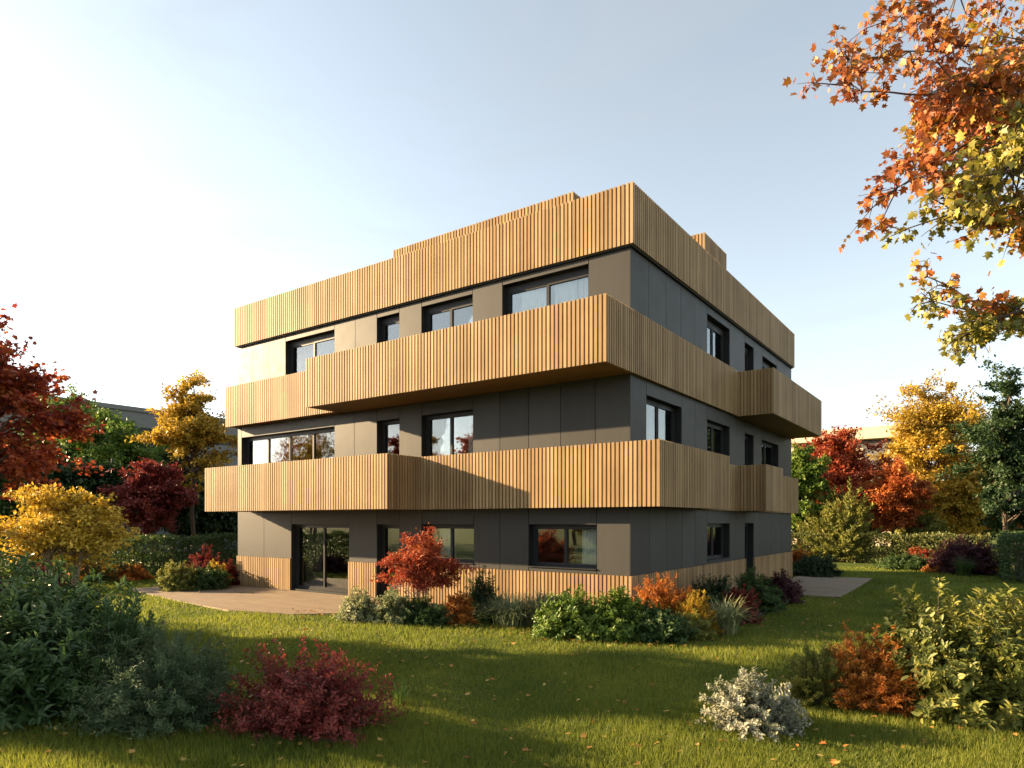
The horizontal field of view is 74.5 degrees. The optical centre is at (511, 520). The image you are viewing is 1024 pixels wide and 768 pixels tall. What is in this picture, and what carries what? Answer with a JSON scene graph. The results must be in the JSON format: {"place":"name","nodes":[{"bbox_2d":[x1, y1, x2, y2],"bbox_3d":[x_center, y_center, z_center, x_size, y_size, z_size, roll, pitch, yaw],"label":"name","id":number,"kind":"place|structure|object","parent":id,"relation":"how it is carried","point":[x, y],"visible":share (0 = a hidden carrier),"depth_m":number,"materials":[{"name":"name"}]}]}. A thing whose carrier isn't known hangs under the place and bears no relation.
{"place":"outdoors","nodes":[
{"label":"outdoors","id":0,"kind":"place"},
{"bbox_2d":[0,396,237,556],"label":"neighbour building","id":1,"kind":"structure","parent":0,"point":[149,421],"depth_m":49.29,"materials":[{"name":"metal"}]},
{"bbox_2d":[110,424,152,434],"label":"window","id":2,"kind":"structure","parent":1,"relation":"in","point":[141,428],"depth_m":49.35,"materials":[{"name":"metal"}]},
{"bbox_2d":[128,585,382,615],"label":"terrace","id":3,"kind":"structure","parent":0,"point":[254,599],"depth_m":19.75,"materials":[{"name":"beige stone"}]},
{"bbox_2d":[0,526,1023,767],"bbox_3d":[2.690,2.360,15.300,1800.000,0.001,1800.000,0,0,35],"label":"lawn","id":4,"kind":"structure","parent":0,"point":[852,564],"depth_m":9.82,"materials":[{"name":"green plant"}]},
{"bbox_2d":[0,573,60,591],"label":"shrub","id":5,"kind":"object","parent":4,"relation":"on","point":[18,585],"depth_m":20.73,"materials":[{"name":"green plant"}]},
{"bbox_2d":[0,439,77,561],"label":"tree","id":6,"kind":"object","parent":4,"relation":"on","point":[6,509],"visible":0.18,"depth_m":31.37,"materials":[{"name":"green plant"}]},
{"bbox_2d":[12,562,70,585],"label":"shrub","id":7,"kind":"object","parent":4,"relation":"on","point":[42,567],"visible":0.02,"depth_m":22.91,"materials":[{"name":"green plant"}]},
{"bbox_2d":[0,303,113,502],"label":"maple tree","id":8,"kind":"object","parent":4,"relation":"on","point":[21,390],"visible":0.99,"depth_m":14.71,"materials":[{"name":"brown plant"}]},
{"bbox_2d":[13,383,105,468],"bbox_3d":[-27.027,-2.909,40.297,6.475,10.687,6.690,0,0,35],"label":"tree","id":9,"kind":"object","parent":4,"relation":"on","point":[86,411],"visible":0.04,"depth_m":39.84,"materials":[{"name":"brown plant"}]},
{"bbox_2d":[0,551,142,734],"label":"shrub","id":10,"kind":"object","parent":4,"relation":"on","point":[39,626],"visible":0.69,"depth_m":7.94,"materials":[{"name":"green plant"}]},
{"bbox_2d":[0,482,152,590],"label":"tree","id":11,"kind":"object","parent":4,"relation":"on","point":[63,524],"visible":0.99,"depth_m":10.82,"materials":[{"name":"yellow plant"}]},
{"bbox_2d":[14,454,138,564],"bbox_3d":[-21.264,-0.394,32.937,5.647,5.655,5.816,0,0,35],"label":"tree","id":12,"kind":"object","parent":4,"relation":"on","point":[68,477],"visible":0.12,"depth_m":32.26,"materials":[{"name":"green plant"}]},
{"bbox_2d":[67,558,110,581],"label":"shrub","id":13,"kind":"object","parent":4,"relation":"on","point":[82,568],"visible":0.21,"depth_m":25.78,"materials":[{"name":"brown plant"}]},
{"bbox_2d":[54,407,172,561],"bbox_3d":[-22.671,-2.002,37.926,6.853,8.851,6.132,0,0,-19],"label":"tree","id":14,"kind":"object","parent":4,"relation":"on","point":[114,444],"visible":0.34,"depth_m":37.09,"materials":[{"name":"green plant"}]},
{"bbox_2d":[49,575,187,724],"bbox_3d":[-4.808,1.530,8.319,1.990,1.753,1.709,0,0,35],"label":"shrub","id":15,"kind":"object","parent":4,"relation":"on","point":[121,623],"visible":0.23,"depth_m":7.95,"materials":[{"name":"green plant"}]},
{"bbox_2d":[0,532,237,584],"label":"hedge","id":16,"kind":"object","parent":4,"relation":"on","point":[194,540],"visible":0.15,"depth_m":27.50,"materials":[{"name":"green plant"}]},
{"bbox_2d":[103,562,155,581],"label":"shrub","id":17,"kind":"object","parent":4,"relation":"on","point":[139,573],"visible":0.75,"depth_m":26.26,"materials":[{"name":"brown plant"}]},
{"bbox_2d":[96,456,200,570],"bbox_3d":[-16.943,-0.295,31.445,4.332,5.440,4.406,0,0,-27],"label":"tree","id":18,"kind":"object","parent":4,"relation":"on","point":[153,493],"visible":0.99,"depth_m":30.86,"materials":[{"name":"brown plant"}]},
{"bbox_2d":[46,613,256,742],"bbox_3d":[-4.151,1.754,7.903,2.205,1.269,2.212,0,0,35],"label":"shrub","id":19,"kind":"object","parent":4,"relation":"on","point":[171,698],"visible":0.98,"depth_m":7.54,"materials":[{"name":"green plant"}]},
{"bbox_2d":[155,559,198,591],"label":"shrub","id":20,"kind":"object","parent":4,"relation":"on","point":[176,578],"visible":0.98,"depth_m":22.25,"materials":[{"name":"green plant"}]},
{"bbox_2d":[124,369,237,558],"bbox_3d":[-16.505,-2.762,34.872,5.228,10.373,5.042,0,0,35],"label":"tree","id":21,"kind":"object","parent":4,"relation":"on","point":[190,425],"visible":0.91,"depth_m":34.56,"materials":[{"name":"yellow plant"}]},
{"bbox_2d":[141,441,221,556],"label":"tree","id":22,"kind":"object","parent":4,"relation":"on","point":[183,518],"visible":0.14,"depth_m":42.33,"materials":[{"name":"green plant"}]},
{"bbox_2d":[173,492,237,554],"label":"tree","id":23,"kind":"object","parent":4,"relation":"on","point":[226,522],"visible":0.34,"depth_m":44.35,"materials":[{"name":"green plant"}]},
{"bbox_2d":[184,543,226,571],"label":"shrub","id":24,"kind":"object","parent":4,"relation":"on","point":[201,561],"visible":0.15,"depth_m":25.14,"materials":[{"name":"brown plant"}]},
{"bbox_2d":[185,561,235,590],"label":"shrub","id":25,"kind":"object","parent":4,"relation":"on","point":[210,579],"visible":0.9,"depth_m":22.65,"materials":[{"name":"green plant"}]},
{"bbox_2d":[208,559,233,585],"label":"shrub","id":26,"kind":"object","parent":4,"relation":"on","point":[221,566],"visible":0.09,"depth_m":23.78,"materials":[{"name":"yellow plant"}]},
{"bbox_2d":[224,558,239,585],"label":"shrub","id":27,"kind":"object","parent":4,"relation":"on","point":[230,568],"visible":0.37,"depth_m":24.12,"materials":[{"name":"brown plant"}]},
{"bbox_2d":[206,628,408,747],"bbox_3d":[-2.422,1.819,7.690,2.428,1.150,1.830,0,0,35],"label":"shrub","id":28,"kind":"object","parent":4,"relation":"on","point":[317,703],"visible":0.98,"depth_m":7.36,"materials":[{"name":"brown plant"}]},
{"bbox_2d":[332,585,377,622],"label":"shrub","id":29,"kind":"object","parent":4,"relation":"on","point":[356,607],"visible":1,"depth_m":15.63,"materials":[{"name":"green plant"}]},
{"bbox_2d":[371,582,411,624],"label":"shrub","id":30,"kind":"object","parent":4,"relation":"on","point":[389,609],"visible":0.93,"depth_m":15.26,"materials":[{"name":"green plant"}]},
{"bbox_2d":[387,674,415,705],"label":"grass tuft","id":31,"kind":"object","parent":4,"relation":"on","point":[400,697],"visible":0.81,"depth_m":8.58,"materials":[{"name":"green plant"}]},
{"bbox_2d":[370,522,482,604],"bbox_3d":[-2.032,1.222,15.736,2.316,2.395,2.314,0,0,-32],"label":"tree","id":32,"kind":"object","parent":4,"relation":"on","point":[422,565],"visible":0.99,"depth_m":15.51,"materials":[{"name":"red plant"}]},
{"bbox_2d":[397,590,456,627],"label":"shrub","id":33,"kind":"object","parent":4,"relation":"on","point":[422,613],"visible":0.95,"depth_m":15.12,"materials":[{"name":"green plant"}]},
{"bbox_2d":[443,590,477,625],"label":"shrub","id":34,"kind":"object","parent":4,"relation":"on","point":[460,608],"visible":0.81,"depth_m":15.31,"materials":[{"name":"brown plant"}]},
{"bbox_2d":[0,581,1016,767],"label":"fallen leaves","id":35,"kind":"object","parent":4,"relation":"on","point":[833,761],"visible":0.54,"depth_m":8.60,"materials":[{"name":"orange plant"}]},
{"bbox_2d":[205,181,821,612],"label":"apartment building","id":36,"kind":"structure","parent":4,"relation":"on","point":[597,395],"depth_m":18.10,"materials":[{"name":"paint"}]},
{"bbox_2d":[246,428,334,464],"bbox_3d":[-7.517,-1.890,22.861,5.034,2.174,0.080,0,0,35],"label":"window","id":37,"kind":"structure","parent":36,"relation":"in","point":[313,444],"depth_m":22.81,"materials":[{"name":"glass"}]},
{"bbox_2d":[290,332,334,373],"bbox_3d":[-6.478,-4.940,22.121,2.484,2.194,0.080,0,0,35],"label":"window","id":38,"kind":"structure","parent":36,"relation":"in","point":[301,350],"depth_m":22.32,"materials":[{"name":"glass"}]},
{"bbox_2d":[296,524,349,592],"bbox_3d":[-6.075,1.185,21.833,2.854,2.144,0.080,0,0,35],"label":"glazed door","id":39,"kind":"structure","parent":36,"relation":"in","point":[322,552],"depth_m":21.90,"materials":[{"name":"glass"}]},
{"bbox_2d":[382,315,398,341],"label":"window","id":40,"kind":"structure","parent":36,"relation":"in","point":[390,326],"depth_m":20.07,"materials":[{"name":"glass"}]},
{"bbox_2d":[382,420,398,453],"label":"window","id":41,"kind":"structure","parent":36,"relation":"in","point":[390,429],"depth_m":20.07,"materials":[{"name":"glass"}]},
{"bbox_2d":[382,525,398,594],"bbox_3d":[-3.523,1.185,20.013,0.924,2.144,0.080,0,0,35],"label":"glazed door","id":42,"kind":"structure","parent":36,"relation":"in","point":[390,541],"depth_m":20.12,"materials":[{"name":"glass"}]},
{"bbox_2d":[426,297,472,332],"bbox_3d":[-1.675,-4.950,18.695,1.844,2.214,0.080,0,0,35],"label":"window","id":43,"kind":"structure","parent":36,"relation":"in","point":[460,312],"depth_m":18.69,"materials":[{"name":"glass"}]},
{"bbox_2d":[426,411,472,456],"bbox_3d":[-1.642,-1.890,18.733,1.854,2.174,0.180,0,0,35],"label":"window","id":44,"kind":"structure","parent":36,"relation":"in","point":[439,428],"depth_m":18.90,"materials":[{"name":"glass"}]},
{"bbox_2d":[426,524,473,563],"bbox_3d":[-1.692,0.630,18.634,1.887,1.054,0.410,0,0,35],"label":"window","id":45,"kind":"structure","parent":36,"relation":"in","point":[447,531],"depth_m":18.88,"materials":[{"name":"glass"}]},
{"bbox_2d":[507,267,588,314],"bbox_3d":[0.946,-4.965,16.891,2.527,2.244,0.185,0,0,35],"label":"window","id":46,"kind":"structure","parent":36,"relation":"in","point":[537,293],"depth_m":16.82,"materials":[{"name":"metal"}]},
{"bbox_2d":[528,524,596,569],"bbox_3d":[1.303,0.625,16.499,1.924,1.064,0.411,0,0,35],"label":"window","id":47,"kind":"structure","parent":36,"relation":"in","point":[589,532],"depth_m":16.38,"materials":[{"name":"metal"}]},
{"bbox_2d":[646,398,674,442],"bbox_3d":[3.661,-1.900,17.058,0.080,2.194,2.224,0,0,35],"label":"window","id":48,"kind":"structure","parent":36,"relation":"in","point":[660,418],"depth_m":17.23,"materials":[{"name":"glass"}]},
{"bbox_2d":[707,319,723,361],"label":"window","id":49,"kind":"structure","parent":36,"relation":"in","point":[715,335],"depth_m":20.67,"materials":[{"name":"glass"}]},
{"bbox_2d":[707,422,723,454],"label":"window","id":50,"kind":"structure","parent":36,"relation":"in","point":[715,434],"depth_m":20.72,"materials":[{"name":"glass"}]},
{"bbox_2d":[707,523,730,560],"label":"window","id":51,"kind":"structure","parent":36,"relation":"in","point":[715,532],"depth_m":20.66,"materials":[{"name":"glass"}]},
{"bbox_2d":[745,347,747,370],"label":"window","id":52,"kind":"structure","parent":36,"relation":"in","point":[746,350],"depth_m":23.25,"materials":[{"name":"glass"}]},
{"bbox_2d":[745,436,747,464],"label":"window","id":53,"kind":"structure","parent":36,"relation":"in","point":[746,437],"depth_m":23.25,"materials":[{"name":"metal"}]},
{"bbox_2d":[745,523,747,575],"bbox_3d":[7.856,1.170,22.940,0.080,2.174,1.014,0,0,35],"label":"glazed door","id":54,"kind":"structure","parent":36,"relation":"in","point":[746,524],"depth_m":23.25,"materials":[{"name":"glass"}]},
{"bbox_2d":[762,360,771,368],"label":"window","id":55,"kind":"structure","parent":36,"relation":"in","point":[764,365],"depth_m":25.14,"materials":[{"name":"glass"}]},
{"bbox_2d":[762,442,772,465],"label":"window","id":56,"kind":"structure","parent":36,"relation":"in","point":[767,449],"depth_m":25.53,"materials":[{"name":"glass"}]},
{"bbox_2d":[705,596,760,635],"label":"ornamental grass","id":57,"kind":"object","parent":4,"relation":"on","point":[728,622],"depth_m":13.84,"materials":[{"name":"green plant"}]},
{"bbox_2d":[694,666,812,742],"bbox_3d":[2.772,2.024,7.698,1.208,0.729,1.284,0,0,35],"label":"shrub","id":58,"kind":"object","parent":4,"relation":"on","point":[753,708],"visible":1,"depth_m":7.51,"materials":[{"name":"white plant"}]},
{"bbox_2d":[791,524,804,533],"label":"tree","id":59,"kind":"object","parent":4,"relation":"on","point":[794,530],"visible":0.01,"depth_m":49.90,"materials":[{"name":"green plant"}]},
{"bbox_2d":[792,542,813,562],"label":"shrub","id":60,"kind":"object","parent":4,"relation":"on","point":[798,555],"visible":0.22,"depth_m":30.89,"materials":[{"name":"brown plant"}]},
{"bbox_2d":[791,443,842,530],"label":"tree","id":61,"kind":"object","parent":4,"relation":"on","point":[806,472],"visible":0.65,"depth_m":40.16,"materials":[{"name":"green plant"}]},
{"bbox_2d":[778,634,855,707],"bbox_3d":[3.990,1.928,8.681,1.082,0.921,1.007,0,0,35],"label":"shrub","id":62,"kind":"object","parent":4,"relation":"on","point":[808,675],"visible":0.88,"depth_m":8.54,"materials":[{"name":"green plant"}]},
{"bbox_2d":[793,549,845,577],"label":"shrub","id":63,"kind":"object","parent":4,"relation":"on","point":[813,566],"visible":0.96,"depth_m":28.04,"materials":[{"name":"green plant"}]},
{"bbox_2d":[791,477,881,562],"bbox_3d":[18.874,-0.076,39.287,4.039,4.956,4.887,0,0,-34],"label":"tall shrub","id":64,"kind":"object","parent":4,"relation":"on","point":[836,520],"visible":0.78,"depth_m":38.38,"materials":[{"name":"green plant"}]},
{"bbox_2d":[791,423,906,520],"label":"tree","id":65,"kind":"object","parent":4,"relation":"on","point":[841,449],"visible":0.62,"depth_m":42.76,"materials":[{"name":"red plant"}]},
{"bbox_2d":[821,619,932,718],"bbox_3d":[4.509,1.833,8.573,1.648,1.112,1.290,0,0,35],"label":"shrub","id":66,"kind":"object","parent":4,"relation":"on","point":[867,684],"visible":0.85,"depth_m":8.28,"materials":[{"name":"brown plant"}]},
{"bbox_2d":[860,477,920,540],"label":"tree","id":67,"kind":"object","parent":4,"relation":"on","point":[873,529],"visible":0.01,"depth_m":50.72,"materials":[{"name":"green plant"}]},
{"bbox_2d":[791,531,992,562],"bbox_3d":[18.932,1.493,38.469,14.011,1.965,1.664,0,0,35],"label":"hedge","id":68,"kind":"object","parent":4,"relation":"on","point":[902,537],"visible":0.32,"depth_m":37.00,"materials":[{"name":"green plant"}]},
{"bbox_2d":[849,454,941,551],"bbox_3d":[21.802,-0.703,38.976,5.033,6.260,4.743,0,0,-37],"label":"tree","id":69,"kind":"object","parent":4,"relation":"on","point":[896,491],"visible":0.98,"depth_m":38.09,"materials":[{"name":"orange plant"}]},
{"bbox_2d":[871,550,932,570],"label":"shrub","id":70,"kind":"object","parent":4,"relation":"on","point":[906,561],"visible":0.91,"depth_m":32.11,"materials":[{"name":"green plant"}]},
{"bbox_2d":[782,0,1023,366],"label":"maple tree","id":71,"kind":"object","parent":4,"relation":"on","point":[978,107],"visible":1,"depth_m":6.87,"materials":[{"name":"brown plant"}]},
{"bbox_2d":[906,546,933,560],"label":"shrub","id":72,"kind":"object","parent":4,"relation":"on","point":[918,551],"visible":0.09,"depth_m":34.00,"materials":[{"name":"brown plant"}]},
{"bbox_2d":[897,498,949,552],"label":"tall shrub","id":73,"kind":"object","parent":4,"relation":"on","point":[930,522],"visible":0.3,"depth_m":38.06,"materials":[{"name":"green plant"}]},
{"bbox_2d":[866,368,994,522],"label":"tree","id":74,"kind":"object","parent":4,"relation":"on","point":[922,428],"visible":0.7,"depth_m":45.69,"materials":[{"name":"yellow plant"}]},
{"bbox_2d":[921,561,944,572],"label":"shrub","id":75,"kind":"object","parent":4,"relation":"on","point":[933,569],"visible":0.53,"depth_m":30.41,"materials":[{"name":"brown plant"}]},
{"bbox_2d":[845,577,1023,734],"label":"shrub","id":76,"kind":"object","parent":4,"relation":"on","point":[973,674],"visible":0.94,"depth_m":7.84,"materials":[{"name":"green plant"}]},
{"bbox_2d":[886,514,982,540],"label":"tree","id":77,"kind":"object","parent":4,"relation":"on","point":[896,531],"visible":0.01,"depth_m":58.30,"materials":[{"name":"green plant"}]},
{"bbox_2d":[928,469,989,543],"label":"tree","id":78,"kind":"object","parent":4,"relation":"on","point":[961,503],"visible":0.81,"depth_m":42.36,"materials":[{"name":"brown plant"}]},
{"bbox_2d":[924,532,1012,575],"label":"shrub","id":79,"kind":"object","parent":4,"relation":"on","point":[985,565],"visible":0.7,"depth_m":29.50,"materials":[{"name":"purple plant"}]},
{"bbox_2d":[932,354,1023,565],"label":"tree","id":80,"kind":"object","parent":4,"relation":"on","point":[1000,452],"visible":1,"depth_m":35.10,"materials":[{"name":"green plant"}]},
{"bbox_2d":[954,514,1020,541],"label":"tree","id":81,"kind":"object","parent":4,"relation":"on","point":[982,521],"visible":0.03,"depth_m":59.80,"materials":[{"name":"green plant"}]},
{"bbox_2d":[970,463,1023,551],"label":"tree","id":82,"kind":"object","parent":4,"relation":"on","point":[1011,523],"depth_m":50.11,"materials":[{"name":"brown plant"}]},
{"bbox_2d":[973,429,1023,543],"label":"tree","id":83,"kind":"object","parent":4,"relation":"on","point":[995,524],"visible":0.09,"depth_m":46.17,"materials":[{"name":"green plant"}]},
{"bbox_2d":[994,530,1023,583],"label":"hedge","id":84,"kind":"object","parent":4,"relation":"on","point":[1007,540],"visible":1,"depth_m":25.55,"materials":[{"name":"green plant"}]},
{"bbox_2d":[0,0,1023,477],"label":"sky","id":85,"kind":"structure","parent":0,"point":[168,168],"materials":[{"name":"blue"}]},
{"bbox_2d":[430,591,804,624],"bbox_3d":[3.501,2.305,17.153,6.858,0.001,14.511,0,0,74],"label":"planting bed","id":86,"kind":"object","parent":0,"point":[763,613],"visible":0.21,"depth_m":16.73,"materials":[{"name":"soil"}]},
{"bbox_2d":[465,565,498,619],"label":"shrub","id":87,"kind":"object","parent":86,"relation":"on","point":[480,592],"visible":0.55,"depth_m":16.00,"materials":[{"name":"green plant"}]},
{"bbox_2d":[478,593,501,623],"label":"shrub","id":88,"kind":"object","parent":86,"relation":"on","point":[482,618],"visible":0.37,"depth_m":15.46,"materials":[{"name":"green plant"}]},
{"bbox_2d":[473,587,537,629],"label":"ornamental grass","id":89,"kind":"object","parent":86,"relation":"on","point":[509,615],"depth_m":14.70,"materials":[{"name":"green plant"}]},
{"bbox_2d":[502,584,558,626],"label":"ornamental grass","id":90,"kind":"object","parent":86,"relation":"on","point":[538,605],"depth_m":14.77,"materials":[{"name":"green plant"}]},
{"bbox_2d":[525,590,563,614],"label":"shrub","id":91,"kind":"object","parent":86,"relation":"on","point":[542,597],"visible":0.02,"depth_m":15.77,"materials":[{"name":"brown plant"}]},
{"bbox_2d":[531,583,599,641],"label":"shrub","id":92,"kind":"object","parent":86,"relation":"on","point":[566,618],"visible":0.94,"depth_m":13.38,"materials":[{"name":"green plant"}]},
{"bbox_2d":[581,585,655,642],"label":"shrub","id":93,"kind":"object","parent":86,"relation":"on","point":[614,620],"visible":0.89,"depth_m":13.19,"materials":[{"name":"green plant"}]},
{"bbox_2d":[622,596,650,618],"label":"shrub","id":94,"kind":"object","parent":86,"relation":"on","point":[646,604],"visible":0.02,"depth_m":13.73,"materials":[{"name":"green plant"}]},
{"bbox_2d":[632,572,692,615],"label":"shrub","id":95,"kind":"object","parent":86,"relation":"on","point":[662,597],"visible":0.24,"depth_m":14.50,"materials":[{"name":"brown plant"}]},
{"bbox_2d":[632,601,699,644],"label":"shrub","id":96,"kind":"object","parent":86,"relation":"on","point":[665,627],"visible":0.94,"depth_m":12.96,"materials":[{"name":"green plant"}]},
{"bbox_2d":[674,588,711,607],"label":"shrub","id":97,"kind":"object","parent":86,"relation":"on","point":[685,597],"visible":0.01,"depth_m":14.87,"materials":[{"name":"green plant"}]},
{"bbox_2d":[675,607,717,640],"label":"shrub","id":98,"kind":"object","parent":86,"relation":"on","point":[701,625],"visible":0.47,"depth_m":13.32,"materials":[{"name":"green plant"}]},
{"bbox_2d":[673,590,724,633],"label":"shrub","id":99,"kind":"object","parent":86,"relation":"on","point":[701,605],"visible":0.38,"depth_m":13.83,"materials":[{"name":"yellow plant"}]},
{"bbox_2d":[686,573,734,601],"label":"shrub","id":100,"kind":"object","parent":86,"relation":"on","point":[711,588],"visible":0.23,"depth_m":17.09,"materials":[{"name":"green plant"}]},
{"bbox_2d":[707,592,744,616],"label":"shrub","id":101,"kind":"object","parent":86,"relation":"on","point":[720,599],"visible":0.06,"depth_m":15.51,"materials":[{"name":"green plant"}]},
{"bbox_2d":[722,583,763,625],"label":"shrub","id":102,"kind":"object","parent":86,"relation":"on","point":[750,597],"visible":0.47,"depth_m":15.29,"materials":[{"name":"brown plant"}]},
{"bbox_2d":[731,566,788,613],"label":"shrub","id":103,"kind":"object","parent":86,"relation":"on","point":[769,599],"visible":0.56,"depth_m":17.27,"materials":[{"name":"green plant"}]},
{"bbox_2d":[763,568,806,604],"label":"shrub","id":104,"kind":"object","parent":86,"relation":"on","point":[791,592],"visible":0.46,"depth_m":18.85,"materials":[{"name":"purple plant"}]},
{"bbox_2d":[787,575,872,597],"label":"terrace","id":105,"kind":"structure","parent":0,"point":[837,587],"depth_m":24.40,"materials":[{"name":"grey concrete"}]},
{"bbox_2d":[791,425,929,545],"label":"neighbour building","id":106,"kind":"structure","parent":0,"point":[872,434],"depth_m":62.74,"materials":[{"name":"beige paint"}]},
{"bbox_2d":[863,447,885,469],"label":"window","id":107,"kind":"structure","parent":106,"relation":"in","point":[875,453],"depth_m":62.90,"materials":[{"name":"white glass"}]},
{"bbox_2d":[949,553,976,575],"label":"shrub","id":108,"kind":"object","parent":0,"point":[964,568],"depth_m":28.49,"materials":[{"name":"green plant"}]}
]}

